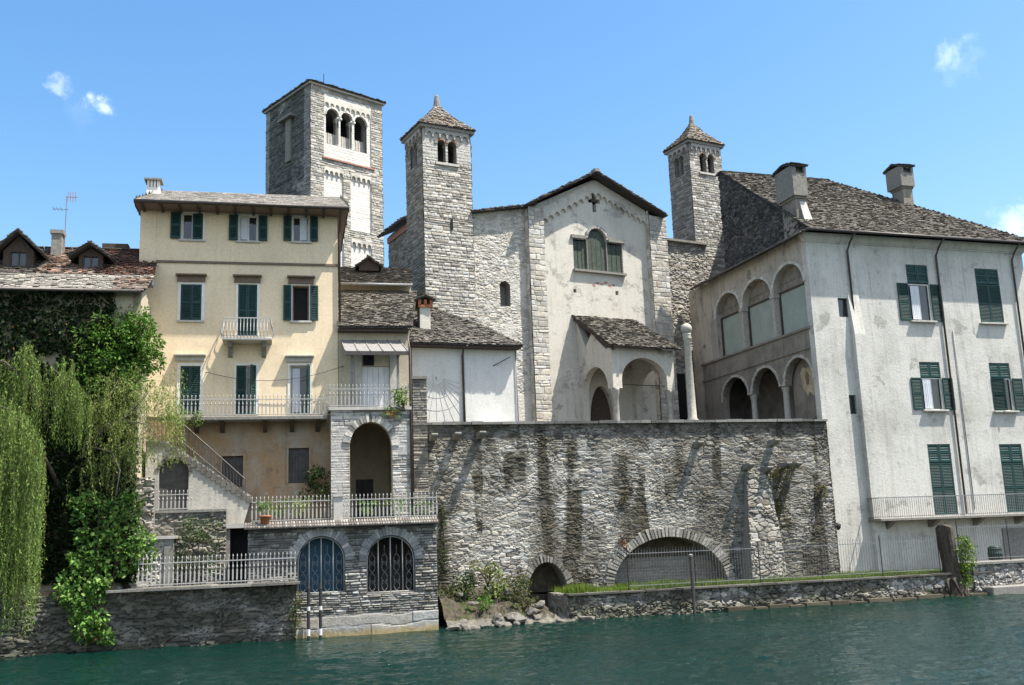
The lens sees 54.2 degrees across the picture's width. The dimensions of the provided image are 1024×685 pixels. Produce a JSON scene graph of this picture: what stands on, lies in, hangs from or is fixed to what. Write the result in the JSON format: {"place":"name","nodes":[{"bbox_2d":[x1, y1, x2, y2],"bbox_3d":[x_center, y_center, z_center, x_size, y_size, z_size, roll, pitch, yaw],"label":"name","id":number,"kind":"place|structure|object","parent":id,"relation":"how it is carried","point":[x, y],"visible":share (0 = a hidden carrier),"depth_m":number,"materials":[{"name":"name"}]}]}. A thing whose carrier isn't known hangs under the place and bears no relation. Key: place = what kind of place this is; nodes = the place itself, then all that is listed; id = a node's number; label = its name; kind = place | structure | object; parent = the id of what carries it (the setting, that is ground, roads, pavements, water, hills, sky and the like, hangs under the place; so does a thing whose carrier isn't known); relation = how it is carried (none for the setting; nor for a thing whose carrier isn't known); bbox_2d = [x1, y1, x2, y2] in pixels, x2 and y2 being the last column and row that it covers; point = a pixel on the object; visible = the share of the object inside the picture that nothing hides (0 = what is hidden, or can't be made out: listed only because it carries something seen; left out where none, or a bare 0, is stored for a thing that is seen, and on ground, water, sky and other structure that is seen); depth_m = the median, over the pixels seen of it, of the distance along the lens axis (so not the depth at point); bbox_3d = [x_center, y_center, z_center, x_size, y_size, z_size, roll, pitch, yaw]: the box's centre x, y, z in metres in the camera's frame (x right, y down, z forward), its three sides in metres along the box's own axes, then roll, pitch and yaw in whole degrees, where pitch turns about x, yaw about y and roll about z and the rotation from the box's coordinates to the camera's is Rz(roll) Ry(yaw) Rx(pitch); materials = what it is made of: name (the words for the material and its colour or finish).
{"place":"outdoors","nodes":[
{"label":"outdoors","id":0,"kind":"place"},
{"bbox_2d":[173,581,246,585],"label":"terrace ground","id":1,"kind":"structure","parent":0,"point":[219,583],"depth_m":39.33,"materials":[{"name":"stone"}]},
{"bbox_2d":[135,477,156,536],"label":"rubble wall","id":2,"kind":"structure","parent":1,"relation":"on","point":[150,507],"depth_m":38.96,"materials":[{"name":"stone"}]},
{"bbox_2d":[117,535,177,588],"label":"garden wall","id":3,"kind":"structure","parent":1,"relation":"on","point":[164,545],"depth_m":38.25,"materials":[{"name":"stone"}]},
{"bbox_2d":[154,509,227,584],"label":"ledge wall","id":4,"kind":"structure","parent":1,"relation":"on","point":[167,522],"depth_m":39.42,"materials":[{"name":"stone"}]},
{"bbox_2d":[155,490,191,510],"bbox_3d":[-13.504,6.248,39.616,1.601,0.800,0.053,0,-11,-13],"label":"terrace railing","id":5,"kind":"object","parent":4,"relation":"on","point":[175,494],"visible":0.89,"depth_m":39.63,"materials":[{"name":"grey metal"}]},
{"bbox_2d":[145,419,252,523],"bbox_3d":[-12.860,6.493,41.198,4.195,6.629,1.360,0,-11,-13],"label":"outside stair","id":6,"kind":"object","parent":1,"relation":"on","point":[210,488],"visible":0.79,"depth_m":40.76,"materials":[{"name":"paint"}]},
{"bbox_2d":[159,459,188,510],"bbox_3d":[-13.758,5.825,40.724,1.138,2.140,0.070,0,-11,-13],"label":"arched door","id":7,"kind":"structure","parent":6,"relation":"in","point":[177,479],"depth_m":40.70,"materials":[{"name":"grey wood"}]},
{"bbox_2d":[226,523,247,582],"bbox_3d":[-11.059,8.442,40.176,1.052,2.291,0.740,0,-11,-13],"label":"passage doorway","id":8,"kind":"structure","parent":1,"relation":"on","point":[236,539],"depth_m":40.39,"materials":[{"name":"stone"}]},
{"bbox_2d":[133,177,348,523],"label":"yellow house","id":9,"kind":"structure","parent":1,"relation":"on","point":[245,285],"depth_m":43.56,"materials":[{"name":"paint"}]},
{"bbox_2d":[170,212,205,241],"bbox_3d":[-14.241,-5.096,44.005,1.475,1.373,0.310,0,-11,-13],"label":"window","id":10,"kind":"structure","parent":9,"relation":"in","point":[189,227],"depth_m":44.01,"materials":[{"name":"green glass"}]},
{"bbox_2d":[176,363,203,414],"bbox_3d":[-13.748,1.996,42.745,1.075,2.239,0.240,0,-11,-13],"label":"balcony door","id":11,"kind":"structure","parent":9,"relation":"in","point":[193,381],"depth_m":42.71,"materials":[{"name":"green wood"}]},
{"bbox_2d":[177,282,204,322],"bbox_3d":[-13.930,-1.746,43.410,1.130,1.821,0.310,0,-11,-13],"label":"window","id":12,"kind":"structure","parent":9,"relation":"in","point":[192,297],"depth_m":43.34,"materials":[{"name":"green wood"}]},
{"bbox_2d":[179,409,204,427],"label":"balcony plant","id":13,"kind":"object","parent":9,"relation":"on","point":[194,421],"visible":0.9,"depth_m":41.23,"materials":[{"name":"green plant"}]},
{"bbox_2d":[219,452,245,486],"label":"shuttered window","id":14,"kind":"structure","parent":9,"relation":"in","point":[237,461],"depth_m":42.53,"materials":[{"name":"paint"}]},
{"bbox_2d":[233,363,258,413],"bbox_3d":[-11.482,2.018,43.224,0.988,2.256,0.619,-5,-11,13],"label":"balcony door","id":15,"kind":"structure","parent":9,"relation":"in","point":[242,387],"depth_m":43.17,"materials":[{"name":"green wood"}]},
{"bbox_2d":[235,283,259,336],"bbox_3d":[-11.606,-1.440,43.915,1.005,2.435,0.240,0,-11,-13],"label":"balcony door","id":16,"kind":"structure","parent":9,"relation":"in","point":[247,296],"depth_m":43.86,"materials":[{"name":"green wood"}]},
{"bbox_2d":[229,213,267,242],"bbox_3d":[-11.753,-5.067,44.566,1.655,1.341,0.310,0,-11,-13],"label":"window","id":17,"kind":"structure","parent":9,"relation":"in","point":[242,229],"depth_m":44.55,"materials":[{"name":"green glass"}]},
{"bbox_2d":[206,366,342,380],"bbox_3d":[-10.272,1.350,43.419,5.822,0.655,0.332,0,-11,-13],"label":"overhead cable","id":18,"kind":"object","parent":9,"relation":"attached to","point":[276,380],"visible":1,"depth_m":43.25,"materials":[{"name":"metal"}]},
{"bbox_2d":[286,444,311,482],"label":"shuttered window","id":19,"kind":"structure","parent":9,"relation":"in","point":[299,456],"depth_m":43.15,"materials":[{"name":"paint"}]},
{"bbox_2d":[288,363,311,413],"bbox_3d":[-9.245,2.027,43.767,1.015,2.238,0.709,-5,-11,13],"label":"balcony door","id":20,"kind":"structure","parent":9,"relation":"in","point":[298,386],"depth_m":43.80,"materials":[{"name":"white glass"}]},
{"bbox_2d":[283,215,317,243],"bbox_3d":[-9.524,-5.092,45.078,1.516,1.332,0.310,0,-11,-13],"label":"window","id":21,"kind":"structure","parent":9,"relation":"in","point":[305,230],"depth_m":45.06,"materials":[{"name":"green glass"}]},
{"bbox_2d":[283,284,317,322],"bbox_3d":[-9.405,-1.726,44.510,1.513,1.807,0.450,0,-11,-13],"label":"window","id":22,"kind":"structure","parent":9,"relation":"in","point":[304,307],"depth_m":44.51,"materials":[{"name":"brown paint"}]},
{"bbox_2d":[438,592,547,619],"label":"ground","id":23,"kind":"structure","parent":0,"point":[543,596],"depth_m":45.53,"materials":[{"name":"soil"}]},
{"bbox_2d":[0,228,156,593],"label":"dormered house","id":24,"kind":"structure","parent":23,"relation":"on","point":[121,271],"depth_m":40.46,"materials":[{"name":"beige paint"}]},
{"bbox_2d":[54,192,77,253],"bbox_3d":[-19.566,-5.183,43.709,1.000,2.953,0.500,0,-11,-13],"label":"tv antenna","id":25,"kind":"object","parent":24,"relation":"on","point":[75,197],"visible":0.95,"depth_m":43.81,"materials":[{"name":"grey metal"}]},
{"bbox_2d":[0,287,141,591],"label":"wall ivy","id":26,"kind":"object","parent":24,"relation":"attached to","point":[47,576],"depth_m":38.34,"materials":[{"name":"green plant"}]},
{"bbox_2d":[76,439,143,576],"bbox_3d":[-15.451,6.212,38.100,2.895,5.608,1.546,-2,-11,0],"label":"undergrowth shrub","id":27,"kind":"object","parent":24,"relation":"attached to","point":[116,496],"visible":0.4,"depth_m":37.91,"materials":[{"name":"green plant"}]},
{"bbox_2d":[244,516,438,638],"bbox_3d":[-7.122,9.855,41.245,7.562,4.965,5.020,1,-11,-14],"label":"boathouse","id":28,"kind":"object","parent":23,"relation":"on","point":[359,570],"visible":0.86,"depth_m":39.52,"materials":[{"name":"stone"}]},
{"bbox_2d":[256,499,273,523],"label":"potted plant","id":29,"kind":"object","parent":28,"relation":"on","point":[264,519],"visible":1,"depth_m":38.77,"materials":[{"name":"green plant"}]},
{"bbox_2d":[273,498,293,521],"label":"terrace plant","id":30,"kind":"object","parent":28,"relation":"on","point":[278,509],"visible":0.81,"depth_m":40.03,"materials":[{"name":"green plant"}]},
{"bbox_2d":[290,496,311,520],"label":"terrace plant","id":31,"kind":"object","parent":28,"relation":"on","point":[298,508],"visible":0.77,"depth_m":40.20,"materials":[{"name":"green plant"}]},
{"bbox_2d":[297,536,343,592],"bbox_3d":[-7.596,8.843,39.905,2.360,2.600,0.095,1,-11,-14],"label":"blue door","id":32,"kind":"structure","parent":28,"relation":"in","point":[327,544],"depth_m":39.87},
{"bbox_2d":[251,492,437,521],"bbox_3d":[-6.646,6.638,40.126,7.388,1.100,0.500,1,-11,-14],"label":"terrace railing","id":33,"kind":"object","parent":28,"relation":"on","point":[337,506],"visible":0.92,"depth_m":39.97,"materials":[{"name":"grey metal"}]},
{"bbox_2d":[356,498,377,520],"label":"terrace plant","id":34,"kind":"object","parent":28,"relation":"on","point":[362,502],"visible":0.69,"depth_m":40.81,"materials":[{"name":"green plant"}]},
{"bbox_2d":[382,497,405,517],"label":"terrace plant","id":35,"kind":"object","parent":28,"relation":"on","point":[400,503],"visible":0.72,"depth_m":41.09,"materials":[{"name":"green plant"}]},
{"bbox_2d":[409,498,432,517],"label":"terrace plant","id":36,"kind":"object","parent":28,"relation":"on","point":[423,512],"visible":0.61,"depth_m":41.45,"materials":[{"name":"green plant"}]},
{"bbox_2d":[411,418,840,614],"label":"retaining wall","id":37,"kind":"structure","parent":23,"relation":"on","point":[517,498],"depth_m":46.42,"materials":[{"name":"stone"}]},
{"bbox_2d":[437,506,448,574],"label":"wall plant","id":38,"kind":"object","parent":37,"relation":"attached to","point":[442,511],"depth_m":43.73,"materials":[{"name":"green plant"}]},
{"bbox_2d":[681,324,698,419],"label":"stone column","id":39,"kind":"structure","parent":37,"relation":"on","point":[686,329],"depth_m":52.40,"materials":[{"name":"white stone"}]},
{"bbox_2d":[763,461,796,482],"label":"wall plant","id":40,"kind":"object","parent":37,"relation":"attached to","point":[772,473],"depth_m":47.99,"materials":[{"name":"green plant"}]},
{"bbox_2d":[773,480,790,523],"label":"wall plant","id":41,"kind":"object","parent":37,"relation":"attached to","point":[777,510],"depth_m":47.96,"materials":[{"name":"green plant"}]},
{"bbox_2d":[547,571,991,619],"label":"quay wall","id":42,"kind":"structure","parent":23,"relation":"on","point":[678,600],"depth_m":44.30,"materials":[{"name":"stone"}]},
{"bbox_2d":[626,533,940,589],"bbox_3d":[12.637,9.875,45.346,15.902,1.830,0.098,1,-11,-16],"label":"iron fence","id":43,"kind":"object","parent":42,"relation":"on","point":[747,579],"visible":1,"depth_m":45.20,"materials":[{"name":"grey metal"}]},
{"bbox_2d":[954,535,977,587],"bbox_3d":[21.479,10.426,47.310,1.325,2.697,1.014,-2,-11,0],"label":"climbing plant","id":44,"kind":"object","parent":42,"relation":"on","point":[964,547],"visible":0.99,"depth_m":47.27,"materials":[{"name":"green plant"}]},
{"bbox_2d":[689,162,1023,572],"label":"grey palazzo","id":45,"kind":"structure","parent":23,"relation":"on","point":[883,335],"depth_m":53.98,"materials":[{"name":"paint"}]},
{"bbox_2d":[838,299,847,316],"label":"window","id":46,"kind":"structure","parent":45,"relation":"in","point":[842,303],"depth_m":52.95,"materials":[{"name":"grey glass"}]},
{"bbox_2d":[849,395,855,413],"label":"window","id":47,"kind":"structure","parent":45,"relation":"in","point":[851,397],"depth_m":51.98,"materials":[{"name":"black glass"}]},
{"bbox_2d":[897,265,944,322],"bbox_3d":[22.150,-2.658,54.374,2.835,3.237,0.400,1,-11,-17],"label":"window","id":48,"kind":"structure","parent":45,"relation":"in","point":[913,295],"depth_m":54.42,"materials":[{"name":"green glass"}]},
{"bbox_2d":[910,362,955,411],"bbox_3d":[22.443,2.363,53.453,2.660,2.685,0.400,1,-11,-17],"label":"window","id":49,"kind":"structure","parent":45,"relation":"in","point":[926,390],"depth_m":53.50,"materials":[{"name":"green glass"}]},
{"bbox_2d":[927,444,957,514],"bbox_3d":[22.586,7.202,52.634,1.455,3.693,0.190,1,-11,-17],"label":"balcony door","id":50,"kind":"structure","parent":45,"relation":"in","point":[941,471],"depth_m":52.58,"materials":[{"name":"green wood"}]},
{"bbox_2d":[974,269,1008,324],"bbox_3d":[26.616,-2.559,55.755,1.858,3.202,0.400,1,-11,-17],"label":"window","id":51,"kind":"structure","parent":45,"relation":"in","point":[987,283],"depth_m":55.78,"materials":[{"name":"green wood"}]},
{"bbox_2d":[989,363,1023,412],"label":"window","id":52,"kind":"structure","parent":45,"relation":"in","point":[999,372],"depth_m":54.90,"materials":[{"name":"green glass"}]},
{"bbox_2d":[999,444,1023,511],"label":"balcony door","id":53,"kind":"structure","parent":45,"relation":"in","point":[1012,465],"depth_m":53.97,"materials":[{"name":"green wood"}]},
{"bbox_2d":[958,559,1023,594],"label":"quay wall","id":54,"kind":"structure","parent":23,"relation":"on","point":[1005,576],"depth_m":47.70,"materials":[{"name":"stone"}]},
{"bbox_2d":[955,519,1023,562],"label":"iron fence","id":55,"kind":"object","parent":54,"relation":"on","point":[1006,525],"visible":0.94,"depth_m":48.57,"materials":[{"name":"grey metal"}]},
{"bbox_2d":[987,545,1003,559],"bbox_3d":[24.394,10.617,50.495,0.740,0.720,0.740,1,-11,-16],"label":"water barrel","id":56,"kind":"object","parent":23,"relation":"on","point":[995,552],"visible":0.84,"depth_m":50.23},
{"bbox_2d":[437,584,577,626],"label":"shore bank","id":57,"kind":"structure","parent":0,"point":[454,610],"depth_m":41.75,"materials":[{"name":"stone"}]},
{"bbox_2d":[438,583,457,612],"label":"bank shrub","id":58,"kind":"object","parent":57,"relation":"on","point":[448,591],"visible":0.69,"depth_m":42.29,"materials":[{"name":"green plant"}]},
{"bbox_2d":[446,624,461,630],"bbox_3d":[-2.265,11.378,39.714,0.530,0.391,0.677,-11,-14,39],"label":"shore rock","id":59,"kind":"object","parent":57,"relation":"on","point":[453,627],"visible":0.72,"depth_m":39.56,"materials":[{"name":"stone"}]},
{"bbox_2d":[449,568,475,601],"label":"bank shrub","id":60,"kind":"object","parent":57,"relation":"on","point":[466,586],"visible":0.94,"depth_m":42.52,"materials":[{"name":"green plant"}]},
{"bbox_2d":[466,595,495,616],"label":"bank shrub","id":61,"kind":"object","parent":57,"relation":"on","point":[482,602],"visible":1,"depth_m":41.46,"materials":[{"name":"green plant"}]},
{"bbox_2d":[470,560,503,586],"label":"bank shrub","id":62,"kind":"object","parent":57,"relation":"on","point":[485,570],"visible":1,"depth_m":42.79,"materials":[{"name":"green plant"}]},
{"bbox_2d":[478,578,510,601],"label":"bank shrub","id":63,"kind":"object","parent":57,"relation":"on","point":[493,587],"visible":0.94,"depth_m":42.71,"materials":[{"name":"green plant"}]},
{"bbox_2d":[503,612,520,620],"bbox_3d":[0.041,11.261,41.112,0.746,0.338,0.891,2,-12,-21],"label":"shore rock","id":64,"kind":"object","parent":57,"relation":"on","point":[510,616],"visible":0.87,"depth_m":40.88,"materials":[{"name":"stone"}]},
{"bbox_2d":[502,573,532,595],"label":"bank shrub","id":65,"kind":"object","parent":57,"relation":"on","point":[521,583],"visible":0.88,"depth_m":43.14,"materials":[{"name":"green plant"}]},
{"bbox_2d":[512,614,526,622],"bbox_3d":[0.248,11.319,40.937,0.606,0.393,0.720,1,-13,-38],"label":"shore rock","id":66,"kind":"object","parent":57,"relation":"on","point":[520,618],"visible":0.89,"depth_m":40.72,"materials":[{"name":"stone"}]},
{"bbox_2d":[508,586,538,611],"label":"bank shrub","id":67,"kind":"object","parent":57,"relation":"on","point":[517,593],"visible":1,"depth_m":41.91,"materials":[{"name":"green plant"}]},
{"bbox_2d":[526,607,539,615],"bbox_3d":[0.843,11.213,41.692,0.615,0.330,0.493,-9,-16,-12],"label":"shore rock","id":68,"kind":"object","parent":57,"relation":"on","point":[531,611],"visible":1,"depth_m":41.54,"materials":[{"name":"stone"}]},
{"bbox_2d":[532,600,544,609],"bbox_3d":[1.184,11.239,42.737,0.518,0.350,0.634,-18,-3,27],"label":"shore rock","id":69,"kind":"object","parent":57,"relation":"on","point":[540,604],"visible":0.89,"depth_m":42.59,"materials":[{"name":"stone"}]},
{"bbox_2d":[577,616,594,620],"bbox_3d":[3.125,11.597,41.650,0.788,0.411,0.580,-6,-12,21],"label":"shore rock","id":70,"kind":"object","parent":57,"relation":"on","point":[587,618],"visible":0.65,"depth_m":41.41,"materials":[{"name":"stone"}]},
{"bbox_2d":[0,594,1023,684],"bbox_3d":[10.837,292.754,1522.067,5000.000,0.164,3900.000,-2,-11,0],"label":"lake water","id":71,"kind":"structure","parent":0,"point":[965,640],"depth_m":30.76,"materials":[{"name":"teal liquid"}]},
{"bbox_2d":[0,581,299,657],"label":"terrace wall","id":72,"kind":"structure","parent":71,"relation":"in","point":[178,615],"depth_m":37.20,"materials":[{"name":"stone"}]},
{"bbox_2d":[0,341,195,638],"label":"weeping willow","id":73,"kind":"object","parent":72,"relation":"on","point":[16,448],"visible":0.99,"depth_m":37.36,"materials":[{"name":"green plant"}]},
{"bbox_2d":[37,470,77,567],"bbox_3d":[-17.593,6.864,38.016,2.441,4.456,1.590,-2,-11,0],"label":"undergrowth shrub","id":74,"kind":"object","parent":73,"relation":"attached to","point":[66,526],"visible":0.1,"depth_m":37.46,"materials":[{"name":"green plant"}]},
{"bbox_2d":[81,447,151,574],"bbox_3d":[-14.771,6.265,37.483,2.750,4.789,1.246,-2,-11,0],"label":"undergrowth shrub","id":75,"kind":"object","parent":73,"relation":"attached to","point":[117,495],"visible":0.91,"depth_m":37.61,"materials":[{"name":"green plant"}]},
{"bbox_2d":[51,488,158,647],"bbox_3d":[-15.047,8.318,37.109,3.678,5.774,1.617,2,-11,-19],"label":"leafy creeper","id":76,"kind":"object","parent":72,"relation":"attached to","point":[90,622],"visible":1,"depth_m":36.96,"materials":[{"name":"green plant"}]},
{"bbox_2d":[52,302,166,588],"bbox_3d":[-15.744,3.759,38.779,4.767,11.419,2.404,-2,-11,0],"label":"wisteria tree","id":77,"kind":"object","parent":72,"relation":"on","point":[146,349],"visible":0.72,"depth_m":38.94,"materials":[{"name":"green plant"}]},
{"bbox_2d":[174,515,224,584],"bbox_3d":[-12.175,8.043,38.796,2.200,2.667,1.188,-2,-11,0],"label":"terrace shrub","id":78,"kind":"object","parent":72,"relation":"on","point":[196,539],"visible":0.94,"depth_m":38.77,"materials":[{"name":"green plant"}]},
{"bbox_2d":[137,552,295,587],"bbox_3d":[-11.067,8.539,37.660,5.725,1.100,0.052,1,-11,-14],"label":"terrace railing","id":79,"kind":"object","parent":72,"relation":"on","point":[215,582],"visible":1,"depth_m":37.61,"materials":[{"name":"grey metal"}]},
{"bbox_2d":[289,586,306,632],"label":"wall plant","id":80,"kind":"object","parent":72,"relation":"attached to","point":[295,610],"depth_m":38.22,"materials":[{"name":"green plant"}]},
{"bbox_2d":[307,582,309,638],"bbox_3d":[-7.772,10.739,38.191,0.139,3.137,0.139,-4,-11,8],"label":"mooring pole","id":81,"kind":"object","parent":71,"relation":"in","point":[308,611],"visible":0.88,"depth_m":38.23,"materials":[{"name":"wood"}]},
{"bbox_2d":[319,582,321,637],"bbox_3d":[-7.334,10.753,38.297,0.139,3.116,0.139,-4,-11,8],"label":"mooring pole","id":82,"kind":"object","parent":71,"relation":"in","point":[320,610],"visible":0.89,"depth_m":38.33,"materials":[{"name":"wood"}]},
{"bbox_2d":[688,554,695,613],"bbox_3d":[7.822,10.908,43.124,0.200,3.513,0.190,1,-11,-16],"label":"mooring pole","id":83,"kind":"object","parent":71,"relation":"in","point":[692,582],"visible":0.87,"depth_m":43.17,"materials":[{"name":"metal"}]},
{"bbox_2d":[0,0,1023,267],"label":"sky","id":84,"kind":"structure","parent":0,"point":[98,98],"materials":[{"name":"blue"}]},
{"bbox_2d":[411,537,704,592],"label":"church terrace ground","id":85,"kind":"structure","parent":0,"point":[544,576],"depth_m":47.09,"materials":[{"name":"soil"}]},
{"bbox_2d":[262,74,386,267],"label":"bell tower","id":86,"kind":"structure","parent":85,"relation":"on","point":[323,139],"depth_m":74.20,"materials":[{"name":"stone"}]},
{"bbox_2d":[377,215,407,268],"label":"church wing","id":87,"kind":"structure","parent":85,"relation":"on","point":[398,248],"depth_m":61.63,"materials":[{"name":"grey stone"}]},
{"bbox_2d":[399,95,476,345],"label":"stair tower","id":88,"kind":"structure","parent":85,"relation":"on","point":[436,140],"depth_m":56.03,"materials":[{"name":"stone"}]},
{"bbox_2d":[408,293,522,421],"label":"sundial house","id":89,"kind":"structure","parent":85,"relation":"on","point":[475,379],"depth_m":47.93,"materials":[{"name":"white paint"}]},
{"bbox_2d":[470,168,680,421],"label":"church","id":90,"kind":"structure","parent":85,"relation":"on","point":[572,289],"depth_m":58.61,"materials":[{"name":"paint"}]},
{"bbox_2d":[571,234,626,275],"bbox_3d":[5.235,-5.249,60.527,3.809,2.255,0.420,4,-12,-27],"label":"window frame","id":91,"kind":"structure","parent":90,"relation":"in","point":[586,270],"depth_m":60.28,"materials":[{"name":"stone"}]},
{"bbox_2d":[591,387,610,420],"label":"door","id":92,"kind":"structure","parent":90,"relation":"in","point":[600,410],"depth_m":59.05,"materials":[{"name":"brown wood"}]},
{"bbox_2d":[667,238,708,419],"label":"courtyard wall","id":93,"kind":"structure","parent":85,"relation":"on","point":[688,265],"depth_m":65.81,"materials":[{"name":"stone"}]},
{"bbox_2d":[677,374,687,419],"bbox_3d":[10.974,4.696,63.953,0.600,5.457,0.070,4,-12,-27],"label":"slit doorway","id":94,"kind":"structure","parent":93,"relation":"in","point":[681,385],"depth_m":64.14,"materials":[{"name":"black"}]},
{"bbox_2d":[663,115,725,281],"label":"stair tower","id":95,"kind":"structure","parent":85,"relation":"on","point":[692,152],"depth_m":69.60,"materials":[{"name":"stone"}]},
{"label":"lawn ground","id":96,"kind":"structure","parent":0,"visible":0},
{"bbox_2d":[549,567,963,593],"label":"lawn grass","id":97,"kind":"structure","parent":96,"relation":"on","point":[581,588],"depth_m":44.74,"materials":[{"name":"green plant"}]},
{"bbox_2d":[935,525,970,596],"bbox_3d":[20.960,10.383,47.506,1.377,3.424,1.525,-2,-11,0],"label":"tree stump","id":98,"kind":"object","parent":96,"relation":"on","point":[947,547],"visible":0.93,"depth_m":47.29,"materials":[{"name":"brown wood"}]},
{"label":"upper terrace ground","id":99,"kind":"structure","parent":0,"visible":0},
{"bbox_2d":[299,464,330,502],"bbox_3d":[-8.312,5.945,42.404,1.615,1.689,1.052,-2,-11,0],"label":"terrace shrub","id":100,"kind":"object","parent":99,"relation":"on","point":[312,482],"visible":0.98,"depth_m":42.34,"materials":[{"name":"green plant"}]},
{"bbox_2d":[327,255,416,589],"bbox_3d":[-6.513,3.326,47.736,4.350,17.163,9.946,0,-11,-9],"label":"stone roofed annex","id":101,"kind":"object","parent":99,"relation":"on","point":[371,449],"visible":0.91,"depth_m":44.64,"materials":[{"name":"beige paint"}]},
{"bbox_2d":[356,479,373,519],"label":"porch door","id":102,"kind":"structure","parent":101,"relation":"in","point":[363,486],"depth_m":46.70,"materials":[{"name":"black wood"}]},
{"bbox_2d":[355,355,396,406],"bbox_3d":[-6.067,1.794,44.530,1.836,2.588,0.230,0,-11,-13],"label":"door","id":103,"kind":"structure","parent":101,"relation":"in","point":[365,376],"depth_m":44.53,"materials":[{"name":"white wood"}]},
{"bbox_2d":[383,385,410,418],"bbox_3d":[-4.984,2.560,43.156,1.223,1.527,0.790,3,-12,-25],"label":"balcony plant","id":104,"kind":"object","parent":101,"relation":"on","point":[400,399],"visible":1,"depth_m":43.14,"materials":[{"name":"green plant"}]},
{"bbox_2d":[411,376,428,517],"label":"stone pier","id":105,"kind":"structure","parent":99,"relation":"on","point":[419,408],"depth_m":44.39,"materials":[{"name":"stone"}]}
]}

